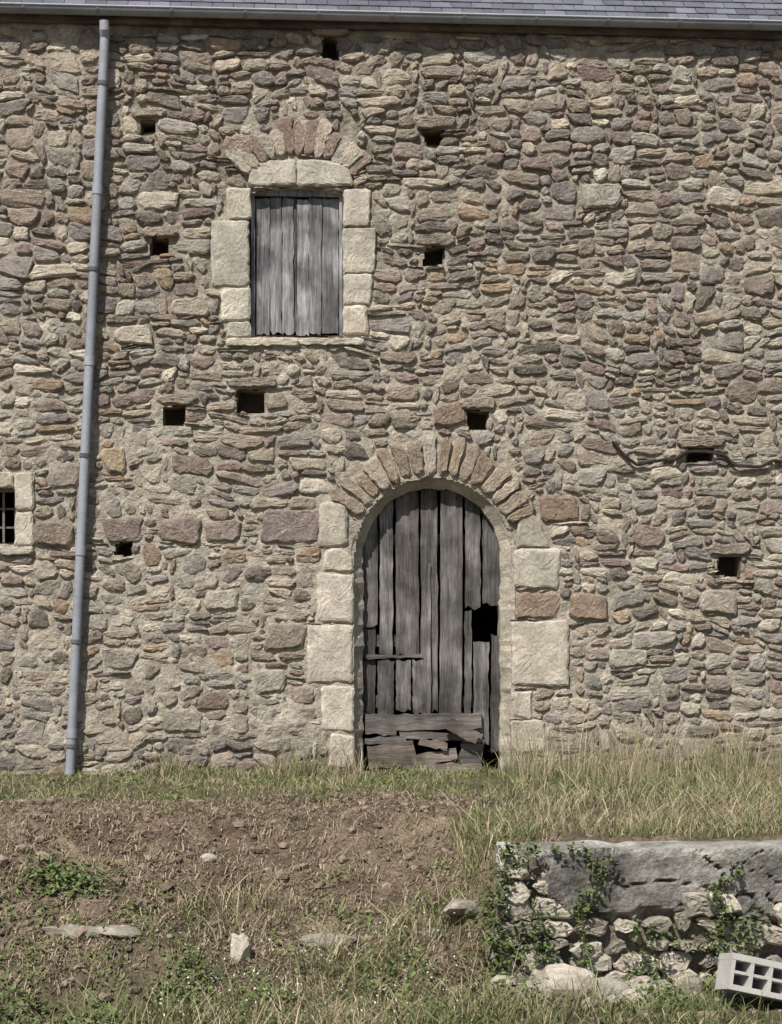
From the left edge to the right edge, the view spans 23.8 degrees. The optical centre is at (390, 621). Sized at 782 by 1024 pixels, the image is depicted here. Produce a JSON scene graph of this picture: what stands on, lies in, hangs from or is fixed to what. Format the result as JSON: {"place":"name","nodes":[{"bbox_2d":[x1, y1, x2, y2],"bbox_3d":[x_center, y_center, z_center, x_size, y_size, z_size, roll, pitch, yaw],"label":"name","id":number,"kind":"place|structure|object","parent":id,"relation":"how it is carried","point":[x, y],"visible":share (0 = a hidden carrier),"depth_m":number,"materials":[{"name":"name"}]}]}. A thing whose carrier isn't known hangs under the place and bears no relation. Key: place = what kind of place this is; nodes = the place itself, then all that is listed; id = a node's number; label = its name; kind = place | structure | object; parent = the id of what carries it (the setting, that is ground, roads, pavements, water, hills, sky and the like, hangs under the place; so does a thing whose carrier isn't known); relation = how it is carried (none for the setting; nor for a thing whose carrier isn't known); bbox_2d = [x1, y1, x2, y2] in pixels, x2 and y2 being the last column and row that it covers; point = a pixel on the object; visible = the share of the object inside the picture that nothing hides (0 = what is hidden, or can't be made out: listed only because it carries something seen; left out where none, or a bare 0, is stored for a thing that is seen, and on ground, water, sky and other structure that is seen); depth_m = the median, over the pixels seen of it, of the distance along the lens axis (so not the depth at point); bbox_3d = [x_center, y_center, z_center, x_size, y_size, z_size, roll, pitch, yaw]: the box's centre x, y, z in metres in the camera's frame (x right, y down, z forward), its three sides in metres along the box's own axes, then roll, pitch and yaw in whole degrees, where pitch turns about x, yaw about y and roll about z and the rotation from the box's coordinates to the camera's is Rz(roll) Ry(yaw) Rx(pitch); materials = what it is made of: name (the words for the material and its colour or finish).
{"place":"outdoors","nodes":[
{"label":"outdoors","id":0,"kind":"place"},
{"bbox_2d":[0,730,781,1023],"bbox_3d":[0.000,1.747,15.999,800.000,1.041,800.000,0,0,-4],"label":"ground","id":1,"kind":"structure","parent":0,"point":[402,836],"depth_m":11.52,"materials":[{"name":"soil"}]},
{"bbox_2d":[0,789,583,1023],"bbox_3d":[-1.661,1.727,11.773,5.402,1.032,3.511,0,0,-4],"label":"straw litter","id":2,"kind":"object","parent":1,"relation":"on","point":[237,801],"visible":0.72,"depth_m":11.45,"materials":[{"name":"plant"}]},
{"bbox_2d":[149,900,486,1019],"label":"wild flowers","id":3,"kind":"object","parent":1,"relation":"on","point":[299,975],"visible":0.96,"depth_m":10.20,"materials":[{"name":"white plant"}]},
{"bbox_2d":[41,853,732,1018],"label":"rocks","id":4,"kind":"object","parent":1,"relation":"on","point":[242,940],"visible":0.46,"depth_m":10.67,"materials":[{"name":"stone"}]},
{"bbox_2d":[0,0,781,775],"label":"stone barn","id":5,"kind":"structure","parent":1,"relation":"on","point":[414,318],"depth_m":16.00,"materials":[{"name":"stone"}]},
{"bbox_2d":[65,20,109,774],"bbox_3d":[-2.573,-1.809,15.743,0.381,6.516,0.262,0,0,-4],"label":"drainpipe","id":6,"kind":"object","parent":5,"relation":"attached to","point":[84,453],"visible":0.88,"depth_m":15.68,"materials":[{"name":"metal"}]},
{"bbox_2d":[612,441,781,467],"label":"hanging cable","id":7,"kind":"object","parent":5,"relation":"attached to","point":[622,453],"visible":1,"depth_m":16.12,"materials":[{"name":"rubber"}]},
{"bbox_2d":[0,713,781,967],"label":"grass","id":8,"kind":"structure","parent":1,"relation":"on","point":[669,821],"depth_m":14.15,"materials":[{"name":"green plant"}]},
{"bbox_2d":[0,765,781,1023],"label":"weeds","id":9,"kind":"object","parent":1,"relation":"on","point":[83,880],"visible":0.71,"depth_m":10.68,"materials":[{"name":"green plant"}]},
{"bbox_2d":[0,792,781,1023],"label":"pebbles","id":10,"kind":"object","parent":1,"relation":"on","point":[80,931],"visible":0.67,"depth_m":11.53,"materials":[{"name":"stone"}]},
{"bbox_2d":[488,851,781,983],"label":"wall stones","id":11,"kind":"object","parent":1,"relation":"on","point":[695,903],"depth_m":10.85,"materials":[{"name":"stone"}]},
{"bbox_2d":[491,835,781,982],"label":"low stone wall","id":12,"kind":"structure","parent":1,"relation":"on","point":[652,878],"depth_m":10.88,"materials":[{"name":"stone"}]},
{"bbox_2d":[456,820,774,980],"bbox_3d":[1.590,1.762,10.787,2.438,1.233,0.151,0,0,-4],"label":"ivy","id":13,"kind":"object","parent":12,"relation":"on","point":[489,915],"visible":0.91,"depth_m":10.78,"materials":[{"name":"green plant"}]},
{"bbox_2d":[715,953,781,1002],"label":"concrete block","id":14,"kind":"object","parent":1,"relation":"on","point":[749,976],"depth_m":10.27,"materials":[{"name":"white concrete"}]},
{"bbox_2d":[0,795,781,1023],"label":"bank grass","id":15,"kind":"structure","parent":0,"point":[212,1016],"depth_m":10.35,"materials":[{"name":"green plant"}]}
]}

